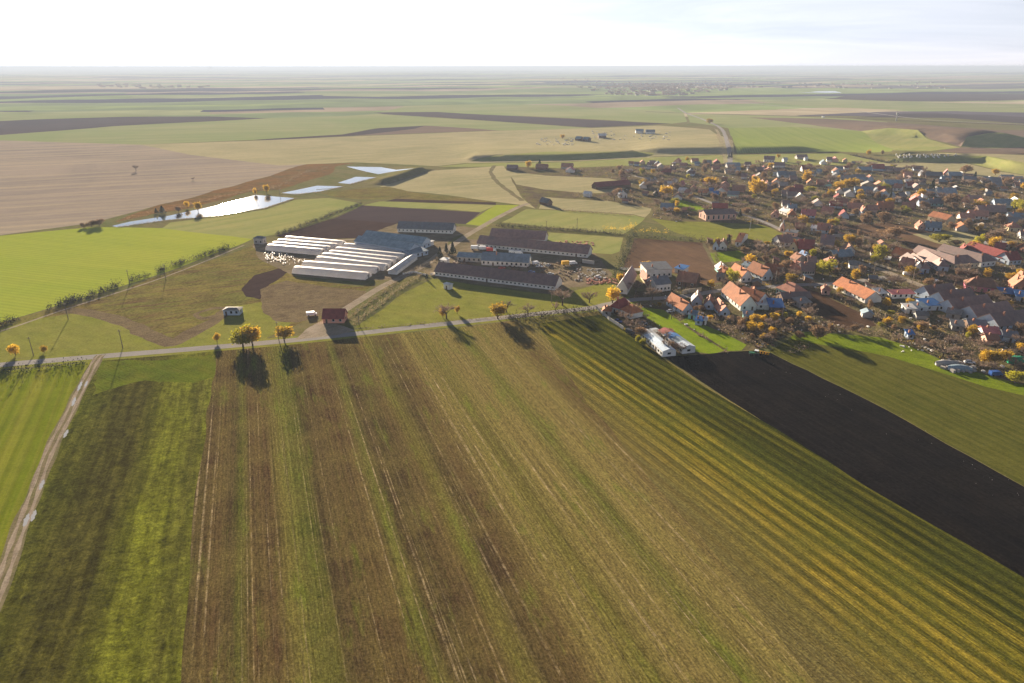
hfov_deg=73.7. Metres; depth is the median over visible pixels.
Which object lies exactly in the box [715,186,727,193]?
house
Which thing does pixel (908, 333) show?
shed
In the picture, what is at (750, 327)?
yellow tree
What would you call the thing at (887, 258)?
shed
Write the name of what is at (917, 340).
bare tree
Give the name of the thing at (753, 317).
yellow tree
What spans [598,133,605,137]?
shed
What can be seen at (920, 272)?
bare tree
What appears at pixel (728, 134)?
hedge
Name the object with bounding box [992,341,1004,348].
bare tree
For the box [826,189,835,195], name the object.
yellow tree
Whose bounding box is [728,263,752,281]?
house
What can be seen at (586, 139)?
shed
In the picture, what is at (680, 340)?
long shed
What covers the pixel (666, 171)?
house
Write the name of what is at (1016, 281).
house
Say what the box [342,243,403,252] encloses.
plastic tunnel
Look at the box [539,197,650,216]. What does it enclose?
field
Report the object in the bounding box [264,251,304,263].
film scraps
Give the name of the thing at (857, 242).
russet tree
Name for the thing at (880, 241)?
shed
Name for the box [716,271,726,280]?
shed
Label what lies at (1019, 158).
field
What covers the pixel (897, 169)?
house
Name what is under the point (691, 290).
boundary wall
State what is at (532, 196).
field
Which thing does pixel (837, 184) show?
yellow tree
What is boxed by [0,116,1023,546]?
ground
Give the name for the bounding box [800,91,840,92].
lake
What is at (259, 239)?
hut
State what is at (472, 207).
field
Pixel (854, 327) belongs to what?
russet tree
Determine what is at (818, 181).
house
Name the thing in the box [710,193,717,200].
russet tree
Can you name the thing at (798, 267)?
house
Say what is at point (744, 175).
house
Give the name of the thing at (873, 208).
house
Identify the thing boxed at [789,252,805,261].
house
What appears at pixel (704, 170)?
russet tree
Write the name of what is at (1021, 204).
yellow green tree
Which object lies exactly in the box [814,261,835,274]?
yellow green tree
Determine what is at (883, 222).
hedge
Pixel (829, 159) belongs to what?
house
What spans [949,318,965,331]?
shed
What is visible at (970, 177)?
house
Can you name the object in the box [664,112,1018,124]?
railway embankment
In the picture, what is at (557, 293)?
bare tree
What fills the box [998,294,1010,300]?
bare tree
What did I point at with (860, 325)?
bare tree
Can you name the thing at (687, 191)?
house
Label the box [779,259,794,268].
russet tree
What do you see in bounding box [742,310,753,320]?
shed
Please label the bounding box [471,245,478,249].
truck
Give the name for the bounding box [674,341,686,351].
bare tree
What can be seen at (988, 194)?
shed
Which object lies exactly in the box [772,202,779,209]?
russet tree
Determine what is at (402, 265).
shed
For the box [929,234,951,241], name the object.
yellow green tree
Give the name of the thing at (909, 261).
house
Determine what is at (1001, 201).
house
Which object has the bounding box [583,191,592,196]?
shed
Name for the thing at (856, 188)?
house
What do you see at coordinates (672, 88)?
distant town
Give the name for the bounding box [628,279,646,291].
bare tree
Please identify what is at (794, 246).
house
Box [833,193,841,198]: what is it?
house
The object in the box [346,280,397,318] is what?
hedge
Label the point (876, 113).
road
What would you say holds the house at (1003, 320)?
on the field at (532, 196)
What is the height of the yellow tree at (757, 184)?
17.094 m
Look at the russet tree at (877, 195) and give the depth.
656.65 m
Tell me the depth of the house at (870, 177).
766.85 m
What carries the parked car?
on the field at (532, 196)
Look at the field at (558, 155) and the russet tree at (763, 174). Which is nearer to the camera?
the russet tree at (763, 174)
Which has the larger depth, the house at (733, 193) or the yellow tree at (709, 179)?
the yellow tree at (709, 179)
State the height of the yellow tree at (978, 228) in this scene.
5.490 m
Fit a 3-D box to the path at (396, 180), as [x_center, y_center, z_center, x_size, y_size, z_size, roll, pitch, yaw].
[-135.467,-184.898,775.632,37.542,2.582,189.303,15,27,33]
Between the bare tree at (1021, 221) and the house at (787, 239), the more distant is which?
the bare tree at (1021, 221)
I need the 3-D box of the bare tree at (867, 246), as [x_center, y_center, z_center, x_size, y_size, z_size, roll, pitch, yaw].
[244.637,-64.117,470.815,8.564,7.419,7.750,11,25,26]
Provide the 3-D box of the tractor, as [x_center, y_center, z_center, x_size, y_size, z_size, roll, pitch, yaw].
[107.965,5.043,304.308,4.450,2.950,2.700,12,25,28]
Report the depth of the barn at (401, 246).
474.73 m
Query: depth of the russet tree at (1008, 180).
734.37 m
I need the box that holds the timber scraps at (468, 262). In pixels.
[453,260,581,280]
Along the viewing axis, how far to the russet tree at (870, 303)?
362.11 m
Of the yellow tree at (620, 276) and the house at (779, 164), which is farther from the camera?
the house at (779, 164)
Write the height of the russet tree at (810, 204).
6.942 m
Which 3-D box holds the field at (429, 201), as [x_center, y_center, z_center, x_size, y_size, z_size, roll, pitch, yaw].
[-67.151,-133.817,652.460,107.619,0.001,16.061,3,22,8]
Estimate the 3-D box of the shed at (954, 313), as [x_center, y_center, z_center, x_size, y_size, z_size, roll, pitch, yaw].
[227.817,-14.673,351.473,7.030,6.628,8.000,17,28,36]
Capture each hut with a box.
[253,236,266,243]
[442,282,452,289]
[539,197,552,205]
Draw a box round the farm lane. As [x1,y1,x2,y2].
[307,203,528,328]
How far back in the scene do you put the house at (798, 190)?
687.94 m
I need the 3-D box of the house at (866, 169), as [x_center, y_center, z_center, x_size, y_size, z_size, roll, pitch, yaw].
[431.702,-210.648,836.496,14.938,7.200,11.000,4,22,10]
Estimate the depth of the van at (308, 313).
353.02 m
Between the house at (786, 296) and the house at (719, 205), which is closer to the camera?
the house at (786, 296)
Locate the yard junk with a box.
[611,170,1023,374]
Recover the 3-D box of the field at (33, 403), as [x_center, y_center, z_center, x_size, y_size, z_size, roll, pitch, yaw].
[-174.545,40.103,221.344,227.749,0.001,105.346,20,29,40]
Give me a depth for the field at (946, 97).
2825.97 m
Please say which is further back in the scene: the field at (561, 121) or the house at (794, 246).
the field at (561, 121)
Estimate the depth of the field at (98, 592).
183.50 m
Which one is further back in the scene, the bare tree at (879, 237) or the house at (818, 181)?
the house at (818, 181)
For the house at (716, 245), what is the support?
on the field at (532, 196)
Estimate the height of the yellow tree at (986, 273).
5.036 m
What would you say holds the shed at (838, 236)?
on the field at (532, 196)
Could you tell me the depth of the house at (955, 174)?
791.73 m
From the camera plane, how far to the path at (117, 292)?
388.46 m
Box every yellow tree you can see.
[6,343,19,355]
[39,345,47,351]
[193,201,201,209]
[213,333,220,340]
[239,325,261,345]
[263,184,269,192]
[273,325,294,340]
[489,301,506,318]
[606,285,620,302]
[616,273,622,280]
[659,185,674,196]
[703,177,718,184]
[707,279,714,287]
[744,321,756,326]
[745,254,756,261]
[746,324,755,331]
[748,178,766,193]
[749,313,759,321]
[757,322,763,329]
[760,314,767,321]
[768,326,777,332]
[769,312,779,320]
[771,188,779,194]
[784,251,792,256]
[785,273,797,282]
[798,215,808,222]
[801,169,813,179]
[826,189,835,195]
[827,219,835,224]
[832,180,846,188]
[843,234,855,241]
[847,177,862,186]
[850,269,860,279]
[856,193,864,199]
[882,297,891,305]
[897,316,907,323]
[904,265,918,274]
[916,325,926,330]
[966,324,978,334]
[970,199,989,206]
[975,225,983,231]
[979,349,993,361]
[984,270,991,276]
[986,349,1007,363]
[987,237,999,246]
[991,169,1000,174]
[997,349,1014,361]
[1004,272,1019,278]
[1007,241,1017,248]
[1009,193,1019,197]
[1016,208,1023,212]
[1016,342,1023,353]
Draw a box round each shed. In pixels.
[387,254,417,274]
[404,247,428,256]
[439,257,449,262]
[456,252,481,262]
[575,136,582,140]
[583,137,590,141]
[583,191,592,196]
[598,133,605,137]
[602,304,611,315]
[635,129,643,132]
[640,269,650,288]
[640,329,675,356]
[645,129,654,133]
[658,327,695,353]
[674,264,688,272]
[687,309,698,319]
[694,315,704,324]
[702,316,707,324]
[707,237,713,243]
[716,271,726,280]
[741,260,750,268]
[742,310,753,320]
[752,277,761,286]
[755,299,768,309]
[766,298,785,311]
[773,256,779,263]
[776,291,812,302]
[785,229,798,236]
[792,296,812,307]
[803,274,813,282]
[811,224,816,230]
[821,283,830,294]
[833,234,842,239]
[848,260,860,268]
[860,307,874,317]
[865,282,876,289]
[868,275,877,281]
[872,287,887,297]
[877,239,885,245]
[884,256,891,262]
[887,289,915,298]
[900,303,916,313]
[904,329,915,338]
[909,301,929,310]
[913,311,929,319]
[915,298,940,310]
[945,307,963,318]
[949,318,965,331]
[962,318,987,328]
[980,332,1000,344]
[984,191,992,195]
[997,287,1014,298]
[1000,186,1008,190]
[1000,329,1019,342]
[1013,289,1023,301]
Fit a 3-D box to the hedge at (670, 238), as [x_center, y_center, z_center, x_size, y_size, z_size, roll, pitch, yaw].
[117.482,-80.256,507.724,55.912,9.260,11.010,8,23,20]
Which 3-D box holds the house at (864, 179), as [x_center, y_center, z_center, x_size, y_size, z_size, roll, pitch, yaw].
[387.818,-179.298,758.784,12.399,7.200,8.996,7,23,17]
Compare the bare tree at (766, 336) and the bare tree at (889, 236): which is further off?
the bare tree at (889, 236)
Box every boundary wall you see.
[582,259,593,263]
[596,306,623,328]
[682,287,701,293]
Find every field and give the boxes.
[0,68,1023,117]
[0,112,150,120]
[0,116,262,134]
[0,116,373,144]
[0,140,304,234]
[0,227,250,322]
[0,246,378,337]
[0,302,290,359]
[0,351,215,682]
[0,362,89,557]
[93,355,215,394]
[113,163,350,222]
[143,126,734,165]
[163,198,362,238]
[181,312,814,682]
[241,268,286,298]
[259,126,421,139]
[260,280,365,322]
[277,219,396,238]
[319,114,581,129]
[323,187,488,201]
[334,206,479,223]
[355,279,616,327]
[356,126,493,135]
[367,201,494,211]
[379,112,666,126]
[380,166,533,207]
[383,104,686,123]
[387,199,495,204]
[419,239,611,293]
[438,153,883,167]
[467,205,517,225]
[472,151,653,160]
[503,209,644,233]
[507,171,632,192]
[508,164,1023,383]
[538,314,1023,682]
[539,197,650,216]
[547,232,622,253]
[623,238,727,285]
[640,307,723,353]
[651,218,781,241]
[666,351,1023,576]
[669,198,709,210]
[680,317,745,350]
[687,114,883,130]
[710,251,747,262]
[728,127,892,152]
[749,117,986,130]
[754,100,1023,111]
[770,339,1023,485]
[789,332,1023,394]
[804,287,876,330]
[828,94,1023,100]
[841,223,936,238]
[856,162,1023,177]
[862,128,959,150]
[866,114,1023,123]
[888,155,1023,174]
[898,231,943,250]
[913,231,979,246]
[918,127,1023,154]
[919,153,1023,161]
[961,133,1023,147]
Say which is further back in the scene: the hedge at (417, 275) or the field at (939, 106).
the field at (939, 106)
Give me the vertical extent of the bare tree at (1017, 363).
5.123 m
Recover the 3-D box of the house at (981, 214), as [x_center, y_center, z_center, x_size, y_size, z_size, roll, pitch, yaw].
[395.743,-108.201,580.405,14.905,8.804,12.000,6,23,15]
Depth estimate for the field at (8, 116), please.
1752.72 m
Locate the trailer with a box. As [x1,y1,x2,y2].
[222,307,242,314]
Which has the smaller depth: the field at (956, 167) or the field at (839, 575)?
the field at (839, 575)
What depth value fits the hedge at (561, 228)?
538.79 m
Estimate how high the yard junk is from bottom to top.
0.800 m
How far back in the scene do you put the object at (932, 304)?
361.70 m
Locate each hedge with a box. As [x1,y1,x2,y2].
[0,314,19,326]
[0,357,87,373]
[46,292,82,309]
[59,279,123,304]
[113,198,294,227]
[117,188,263,219]
[129,272,149,280]
[153,261,171,272]
[168,255,195,265]
[192,243,234,258]
[275,200,361,233]
[281,186,342,193]
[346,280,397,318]
[351,271,426,324]
[359,314,536,329]
[402,250,447,274]
[496,222,625,234]
[507,305,598,319]
[612,229,637,279]
[634,228,705,241]
[705,242,726,276]
[713,127,725,156]
[725,130,734,157]
[833,224,916,246]
[849,218,931,225]
[852,154,911,162]
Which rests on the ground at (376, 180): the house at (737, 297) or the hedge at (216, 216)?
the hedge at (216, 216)
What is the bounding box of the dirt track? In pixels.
[0,354,105,610]
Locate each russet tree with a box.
[85,220,97,226]
[93,218,104,225]
[173,206,181,211]
[634,327,646,335]
[672,183,680,190]
[698,305,705,310]
[701,165,706,172]
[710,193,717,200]
[737,317,746,327]
[739,207,751,213]
[741,246,749,253]
[748,164,756,171]
[760,171,767,177]
[761,256,769,261]
[767,330,776,339]
[772,182,778,189]
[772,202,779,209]
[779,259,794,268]
[785,316,793,323]
[795,330,804,337]
[806,202,814,207]
[810,325,830,338]
[828,228,834,234]
[849,324,857,332]
[850,198,863,203]
[851,208,859,214]
[855,240,863,246]
[858,265,866,271]
[860,212,874,223]
[868,299,873,308]
[874,191,880,198]
[876,211,896,223]
[876,226,908,238]
[913,320,929,328]
[919,201,931,209]
[923,278,935,284]
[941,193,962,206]
[947,222,954,228]
[947,240,965,244]
[951,202,958,208]
[955,268,962,275]
[960,165,973,171]
[963,218,972,227]
[968,269,977,277]
[981,235,991,240]
[984,182,996,188]
[987,232,1007,237]
[994,213,1009,223]
[1002,177,1015,185]
[1012,322,1023,335]
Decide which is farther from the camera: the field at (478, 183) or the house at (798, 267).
the field at (478, 183)
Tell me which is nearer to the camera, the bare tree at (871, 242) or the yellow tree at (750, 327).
the yellow tree at (750, 327)
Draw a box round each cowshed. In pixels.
[397,221,456,233]
[434,262,562,289]
[476,235,592,257]
[489,228,548,240]
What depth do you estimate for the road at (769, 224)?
575.85 m
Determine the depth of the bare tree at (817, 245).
466.89 m
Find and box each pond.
[114,195,292,226]
[284,186,340,193]
[339,177,375,183]
[350,167,406,173]
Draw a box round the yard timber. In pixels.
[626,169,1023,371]
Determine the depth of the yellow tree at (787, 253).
459.57 m
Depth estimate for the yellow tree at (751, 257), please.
438.06 m
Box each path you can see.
[0,245,243,331]
[316,169,437,189]
[489,165,523,200]
[703,243,728,277]
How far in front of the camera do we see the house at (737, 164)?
869.26 m
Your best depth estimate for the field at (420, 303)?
375.26 m
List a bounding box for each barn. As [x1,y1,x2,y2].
[353,235,418,252]
[362,230,430,247]
[506,164,517,170]
[561,163,573,168]
[592,180,630,189]
[617,266,636,293]
[676,271,700,287]
[798,238,814,253]
[825,249,854,260]
[876,201,894,210]
[927,211,955,223]
[972,204,1007,214]
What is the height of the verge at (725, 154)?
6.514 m
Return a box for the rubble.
[537,262,606,280]
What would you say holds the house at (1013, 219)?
on the field at (532, 196)
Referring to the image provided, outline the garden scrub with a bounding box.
[565,163,1023,374]
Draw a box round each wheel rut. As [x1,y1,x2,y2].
[0,355,98,578]
[0,355,103,600]
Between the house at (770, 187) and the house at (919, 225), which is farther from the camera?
the house at (770, 187)
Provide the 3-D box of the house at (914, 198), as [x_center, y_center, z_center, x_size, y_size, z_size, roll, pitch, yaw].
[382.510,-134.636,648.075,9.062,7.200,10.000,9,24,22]
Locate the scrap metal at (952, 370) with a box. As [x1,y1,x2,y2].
[940,360,976,372]
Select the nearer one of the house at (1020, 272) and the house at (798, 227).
the house at (1020, 272)
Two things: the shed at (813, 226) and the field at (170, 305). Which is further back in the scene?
the shed at (813, 226)
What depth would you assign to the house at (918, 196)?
654.63 m
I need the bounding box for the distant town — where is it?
[557,76,767,95]
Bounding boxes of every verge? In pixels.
[0,297,638,368]
[716,129,727,162]
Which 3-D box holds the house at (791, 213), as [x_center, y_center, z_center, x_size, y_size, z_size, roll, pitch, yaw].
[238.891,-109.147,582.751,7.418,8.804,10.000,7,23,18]
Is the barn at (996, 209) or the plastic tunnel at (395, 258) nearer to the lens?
the plastic tunnel at (395, 258)
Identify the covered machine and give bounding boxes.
[934,360,958,366]
[947,364,973,372]
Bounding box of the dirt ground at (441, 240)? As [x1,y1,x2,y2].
[252,224,474,280]
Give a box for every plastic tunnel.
[265,244,325,254]
[271,241,332,251]
[277,239,339,249]
[284,236,345,246]
[292,266,371,279]
[301,261,379,273]
[314,256,389,270]
[321,252,395,265]
[328,250,399,262]
[334,247,407,259]
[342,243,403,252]
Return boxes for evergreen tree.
[158,206,165,213]
[437,246,442,257]
[449,242,456,254]
[929,179,934,189]
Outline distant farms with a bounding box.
[96,81,949,88]
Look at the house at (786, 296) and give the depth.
373.05 m
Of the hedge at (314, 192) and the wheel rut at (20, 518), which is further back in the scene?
the hedge at (314, 192)
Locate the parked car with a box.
[964,359,975,363]
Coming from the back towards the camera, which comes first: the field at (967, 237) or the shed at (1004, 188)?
the shed at (1004, 188)
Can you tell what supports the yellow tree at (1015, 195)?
on the field at (532, 196)
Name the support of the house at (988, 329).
on the field at (532, 196)
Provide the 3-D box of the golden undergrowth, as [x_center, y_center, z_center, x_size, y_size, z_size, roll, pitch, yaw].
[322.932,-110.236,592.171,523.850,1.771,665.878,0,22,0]
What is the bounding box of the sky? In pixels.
[0,0,1023,67]
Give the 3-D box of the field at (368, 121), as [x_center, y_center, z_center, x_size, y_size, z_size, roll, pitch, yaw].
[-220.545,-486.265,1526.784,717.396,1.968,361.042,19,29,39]
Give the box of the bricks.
[559,240,617,283]
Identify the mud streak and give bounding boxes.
[55,308,228,346]
[193,307,224,319]
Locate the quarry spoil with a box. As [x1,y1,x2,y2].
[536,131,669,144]
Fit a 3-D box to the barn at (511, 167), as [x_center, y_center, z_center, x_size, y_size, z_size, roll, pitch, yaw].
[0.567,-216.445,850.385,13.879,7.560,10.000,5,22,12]
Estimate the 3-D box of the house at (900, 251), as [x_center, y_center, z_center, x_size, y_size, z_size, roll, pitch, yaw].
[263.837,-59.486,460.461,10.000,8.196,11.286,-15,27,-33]
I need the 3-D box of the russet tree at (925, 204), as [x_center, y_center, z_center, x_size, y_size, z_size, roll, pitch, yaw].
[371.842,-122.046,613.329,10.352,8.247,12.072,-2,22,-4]
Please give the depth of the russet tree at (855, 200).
616.13 m
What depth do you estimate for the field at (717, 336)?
326.68 m
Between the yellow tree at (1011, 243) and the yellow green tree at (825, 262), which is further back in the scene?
the yellow tree at (1011, 243)
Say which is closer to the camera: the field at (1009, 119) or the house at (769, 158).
the house at (769, 158)
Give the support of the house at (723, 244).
on the field at (532, 196)
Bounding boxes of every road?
[0,276,885,366]
[634,175,853,259]
[678,108,732,161]
[733,101,1007,123]
[851,260,923,286]
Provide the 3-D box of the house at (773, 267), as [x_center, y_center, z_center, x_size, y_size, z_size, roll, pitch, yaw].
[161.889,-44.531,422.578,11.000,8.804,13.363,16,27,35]
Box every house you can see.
[321,308,347,322]
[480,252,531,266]
[535,164,548,169]
[566,167,574,172]
[611,297,630,313]
[617,190,627,197]
[620,302,643,318]
[646,275,671,291]
[660,203,674,210]
[661,168,671,173]
[665,292,693,314]
[673,192,682,199]
[678,187,686,192]
[679,162,687,167]
[684,189,692,194]
[688,170,694,175]
[690,158,698,162]
[691,290,702,305]
[698,188,708,194]
[703,294,714,309]
[712,166,719,170]
[712,203,727,208]
[712,238,720,249]
[713,297,729,316]
[714,261,728,271]
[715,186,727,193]
[717,265,728,274]
[719,181,729,187]
[719,238,727,249]
[720,281,756,310]
[721,286,769,302]
[724,168,735,173]
[725,162,740,167]
[727,190,739,196]
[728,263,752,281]
[732,185,745,191]
[735,232,748,245]
[741,173,747,178]
[747,261,773,280]
[754,167,763,171]
[763,185,772,190]
[764,155,774,161]
[764,262,784,277]
[771,209,779,217]
[771,234,793,246]
[773,162,785,166]
[775,171,787,176]
[775,280,806,292]
[778,182,787,187]
[779,206,791,215]
[780,220,784,230]
[781,190,788,195]
[781,200,789,206]
[786,191,796,197]
[787,171,796,176]
[787,204,796,210]
[787,209,795,218]
[789,175,796,181]
[789,187,802,193]
[789,239,798,250]
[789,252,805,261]
[789,259,806,273]
[793,184,803,188]
[794,154,807,158]
[794,192,803,199]
[795,222,805,231]
[797,261,815,274]
[799,250,809,256]
[800,164,812,171]
[801,208,815,217]
[805,255,816,262]
[812,198,822,205]
[816,179,823,185]
[817,222,830,233]
[819,159,826,164]
[820,234,835,249]
[821,206,834,213]
[826,157,832,161]
[828,225,838,234]
[829,201,842,208]
[830,256,838,267]
[831,168,840,173]
[832,277,882,302]
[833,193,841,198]
[835,187,843,193]
[835,198,847,205]
[838,209,849,218]
[840,174,853,180]
[841,242,855,253]
[844,189,854,196]
[847,202,862,211]
[852,174,864,176]
[853,186,873,193]
[855,177,867,182]
[857,166,871,171]
[859,205,866,212]
[860,180,874,187]
[866,174,873,180]
[866,204,877,212]
[871,164,884,170]
[873,180,882,186]
[877,186,885,190]
[879,189,888,195]
[882,179,902,186]
[884,166,893,170]
[891,247,913,258]
[893,167,904,172]
[893,183,903,190]
[895,192,907,198]
[897,257,919,269]
[899,252,921,270]
[901,201,916,209]
[903,172,912,176]
[904,182,913,187]
[909,195,918,202]
[910,183,920,189]
[910,193,922,198]
[911,253,931,272]
[913,166,923,170]
[913,245,979,269]
[913,283,955,297]
[914,220,925,229]
[916,199,929,206]
[916,249,949,270]
[917,179,925,184]
[924,171,942,177]
[924,220,941,230]
[925,189,935,195]
[927,287,975,301]
[928,197,943,206]
[935,179,947,183]
[935,187,957,196]
[936,243,996,266]
[937,294,992,311]
[939,176,951,181]
[946,171,961,177]
[953,221,968,231]
[956,212,974,220]
[960,243,968,249]
[961,176,976,183]
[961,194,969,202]
[961,301,1013,318]
[963,276,998,292]
[966,209,988,219]
[966,241,1022,264]
[969,195,981,202]
[977,309,1023,329]
[977,325,1000,336]
[990,181,1002,186]
[990,198,1012,207]
[992,177,1001,180]
[994,241,1006,249]
[998,175,1013,179]
[1002,217,1023,224]
[1005,222,1022,231]
[1006,212,1023,217]
[1008,274,1023,289]
[1011,182,1020,187]
[1015,243,1023,252]
[1017,229,1023,238]
[1017,270,1023,279]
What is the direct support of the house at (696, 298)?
on the field at (532, 196)
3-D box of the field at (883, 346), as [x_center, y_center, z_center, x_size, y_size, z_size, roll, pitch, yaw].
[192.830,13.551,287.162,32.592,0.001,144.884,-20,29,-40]
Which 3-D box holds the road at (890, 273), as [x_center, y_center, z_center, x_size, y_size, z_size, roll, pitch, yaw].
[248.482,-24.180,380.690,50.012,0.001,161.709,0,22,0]
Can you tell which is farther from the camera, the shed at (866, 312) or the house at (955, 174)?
the house at (955, 174)
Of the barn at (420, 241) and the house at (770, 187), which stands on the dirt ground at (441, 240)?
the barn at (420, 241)
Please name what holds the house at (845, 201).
on the field at (532, 196)
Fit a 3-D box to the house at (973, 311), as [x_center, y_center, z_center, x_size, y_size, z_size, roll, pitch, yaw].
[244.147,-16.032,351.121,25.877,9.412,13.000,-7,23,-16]
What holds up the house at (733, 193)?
on the field at (532, 196)
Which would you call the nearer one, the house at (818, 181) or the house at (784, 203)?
the house at (784, 203)
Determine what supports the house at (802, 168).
on the field at (532, 196)
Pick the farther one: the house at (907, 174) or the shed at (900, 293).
the house at (907, 174)
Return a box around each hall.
[640,261,672,276]
[699,208,736,220]
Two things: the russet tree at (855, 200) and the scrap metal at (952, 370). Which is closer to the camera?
the scrap metal at (952, 370)
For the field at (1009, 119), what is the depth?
1699.82 m
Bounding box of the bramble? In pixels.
[567,163,1023,378]
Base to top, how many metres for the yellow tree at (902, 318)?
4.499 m
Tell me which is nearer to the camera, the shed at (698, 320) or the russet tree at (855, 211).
the shed at (698, 320)
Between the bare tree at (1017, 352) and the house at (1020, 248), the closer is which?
the bare tree at (1017, 352)
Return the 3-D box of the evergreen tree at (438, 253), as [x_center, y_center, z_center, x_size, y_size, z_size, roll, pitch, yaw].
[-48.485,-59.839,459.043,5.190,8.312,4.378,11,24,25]
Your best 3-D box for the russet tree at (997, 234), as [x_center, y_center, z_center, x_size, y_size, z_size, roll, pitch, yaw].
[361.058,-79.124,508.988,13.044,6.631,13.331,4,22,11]
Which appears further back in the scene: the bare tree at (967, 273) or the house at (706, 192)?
the house at (706, 192)
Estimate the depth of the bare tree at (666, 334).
318.93 m
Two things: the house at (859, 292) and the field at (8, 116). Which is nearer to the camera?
the house at (859, 292)
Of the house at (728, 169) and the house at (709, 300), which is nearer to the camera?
the house at (709, 300)
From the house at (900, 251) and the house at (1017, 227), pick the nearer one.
the house at (900, 251)
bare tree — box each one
[434,302,457,318]
[501,300,516,312]
[519,303,534,314]
[548,288,573,305]
[581,291,598,302]
[606,191,621,199]
[618,311,633,318]
[622,317,643,329]
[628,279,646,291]
[642,181,652,189]
[645,287,661,299]
[657,329,674,338]
[661,339,674,345]
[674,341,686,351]
[723,195,737,203]
[724,314,735,323]
[755,245,768,253]
[760,333,776,341]
[761,249,774,256]
[764,317,778,328]
[769,319,787,328]
[772,272,781,278]
[778,267,800,275]
[793,195,807,204]
[793,199,811,206]
[801,306,815,315]
[804,165,815,169]
[806,191,819,198]
[813,243,831,254]
[822,212,831,219]
[833,225,847,231]
[837,325,851,331]
[853,322,864,331]
[855,252,870,260]
[861,244,870,252]
[868,238,877,247]
[870,233,885,239]
[882,232,895,240]
[884,274,903,284]
[887,276,904,285]
[896,174,908,179]
[907,270,921,276]
[915,337,933,348]
[932,344,956,356]
[935,270,947,278]
[938,314,949,321]
[945,335,961,342]
[946,274,969,285]
[949,266,982,278]
[953,346,974,358]
[957,202,974,210]
[958,262,975,272]
[960,285,983,291]
[963,197,982,203]
[972,337,992,347]
[986,229,999,234]
[988,289,1006,299]
[988,290,999,299]
[988,362,1003,371]
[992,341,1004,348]
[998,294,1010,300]
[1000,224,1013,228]
[1007,355,1023,367]
[1011,334,1023,344]
[1013,346,1023,355]
[1017,218,1023,229]
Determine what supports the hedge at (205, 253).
on the field at (39, 271)
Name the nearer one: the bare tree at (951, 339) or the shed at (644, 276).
the bare tree at (951, 339)
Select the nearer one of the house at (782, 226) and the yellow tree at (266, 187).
the house at (782, 226)
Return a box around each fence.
[403,271,427,275]
[619,267,639,270]
[791,322,827,328]
[874,262,902,272]
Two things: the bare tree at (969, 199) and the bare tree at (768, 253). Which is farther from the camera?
the bare tree at (969, 199)
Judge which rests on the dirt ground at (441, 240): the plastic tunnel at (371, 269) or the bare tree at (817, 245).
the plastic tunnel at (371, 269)
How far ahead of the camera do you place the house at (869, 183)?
726.72 m
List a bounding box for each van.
[306,311,316,315]
[625,328,634,334]
[988,370,1002,376]
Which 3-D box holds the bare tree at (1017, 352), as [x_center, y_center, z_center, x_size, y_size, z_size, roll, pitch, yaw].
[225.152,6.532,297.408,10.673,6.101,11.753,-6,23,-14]
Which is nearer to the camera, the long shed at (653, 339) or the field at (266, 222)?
the long shed at (653, 339)
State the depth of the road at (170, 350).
327.90 m
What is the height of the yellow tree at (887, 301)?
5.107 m
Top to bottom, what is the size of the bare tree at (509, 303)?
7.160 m
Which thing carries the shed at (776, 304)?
on the field at (532, 196)
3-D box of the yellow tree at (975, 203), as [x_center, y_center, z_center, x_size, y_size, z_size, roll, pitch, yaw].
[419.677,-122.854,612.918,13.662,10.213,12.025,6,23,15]
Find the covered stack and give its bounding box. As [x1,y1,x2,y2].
[1005,356,1023,364]
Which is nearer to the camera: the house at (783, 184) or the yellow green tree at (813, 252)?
the yellow green tree at (813, 252)
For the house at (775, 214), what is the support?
on the field at (532, 196)
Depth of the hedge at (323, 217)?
568.29 m
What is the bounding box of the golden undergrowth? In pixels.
[607,164,1012,356]
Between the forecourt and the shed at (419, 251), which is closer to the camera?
the forecourt
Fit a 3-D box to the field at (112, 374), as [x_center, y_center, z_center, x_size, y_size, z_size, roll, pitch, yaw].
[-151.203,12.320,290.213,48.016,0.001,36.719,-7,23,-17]
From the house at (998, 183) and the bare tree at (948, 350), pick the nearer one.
the bare tree at (948, 350)
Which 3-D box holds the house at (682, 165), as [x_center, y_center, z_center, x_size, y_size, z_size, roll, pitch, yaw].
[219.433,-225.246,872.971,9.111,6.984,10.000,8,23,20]
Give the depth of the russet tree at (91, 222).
547.08 m
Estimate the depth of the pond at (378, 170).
854.31 m
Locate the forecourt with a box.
[295,323,354,339]
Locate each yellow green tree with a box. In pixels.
[228,323,253,346]
[639,338,646,345]
[726,267,741,281]
[804,186,815,191]
[809,248,816,255]
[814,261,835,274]
[816,259,837,271]
[870,254,878,262]
[873,244,888,260]
[879,181,890,187]
[886,310,895,314]
[901,205,912,212]
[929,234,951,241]
[974,233,985,244]
[1005,370,1023,382]
[1011,199,1019,207]
[1016,199,1023,208]
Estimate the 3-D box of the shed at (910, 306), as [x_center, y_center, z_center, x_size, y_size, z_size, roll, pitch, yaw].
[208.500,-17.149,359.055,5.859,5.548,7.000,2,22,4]
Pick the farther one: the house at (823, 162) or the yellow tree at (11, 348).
the house at (823, 162)
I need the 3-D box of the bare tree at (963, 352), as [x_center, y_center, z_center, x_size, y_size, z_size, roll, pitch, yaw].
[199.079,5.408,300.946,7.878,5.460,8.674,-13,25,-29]
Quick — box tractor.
[749,349,759,356]
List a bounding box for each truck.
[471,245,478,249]
[479,246,486,250]
[486,247,495,251]
[561,260,571,265]
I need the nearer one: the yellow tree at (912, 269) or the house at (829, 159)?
the yellow tree at (912, 269)
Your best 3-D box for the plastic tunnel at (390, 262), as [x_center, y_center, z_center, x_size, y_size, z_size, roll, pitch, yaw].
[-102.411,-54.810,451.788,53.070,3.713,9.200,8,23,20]
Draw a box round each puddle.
[23,513,29,526]
[31,510,36,520]
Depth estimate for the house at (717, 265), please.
429.59 m

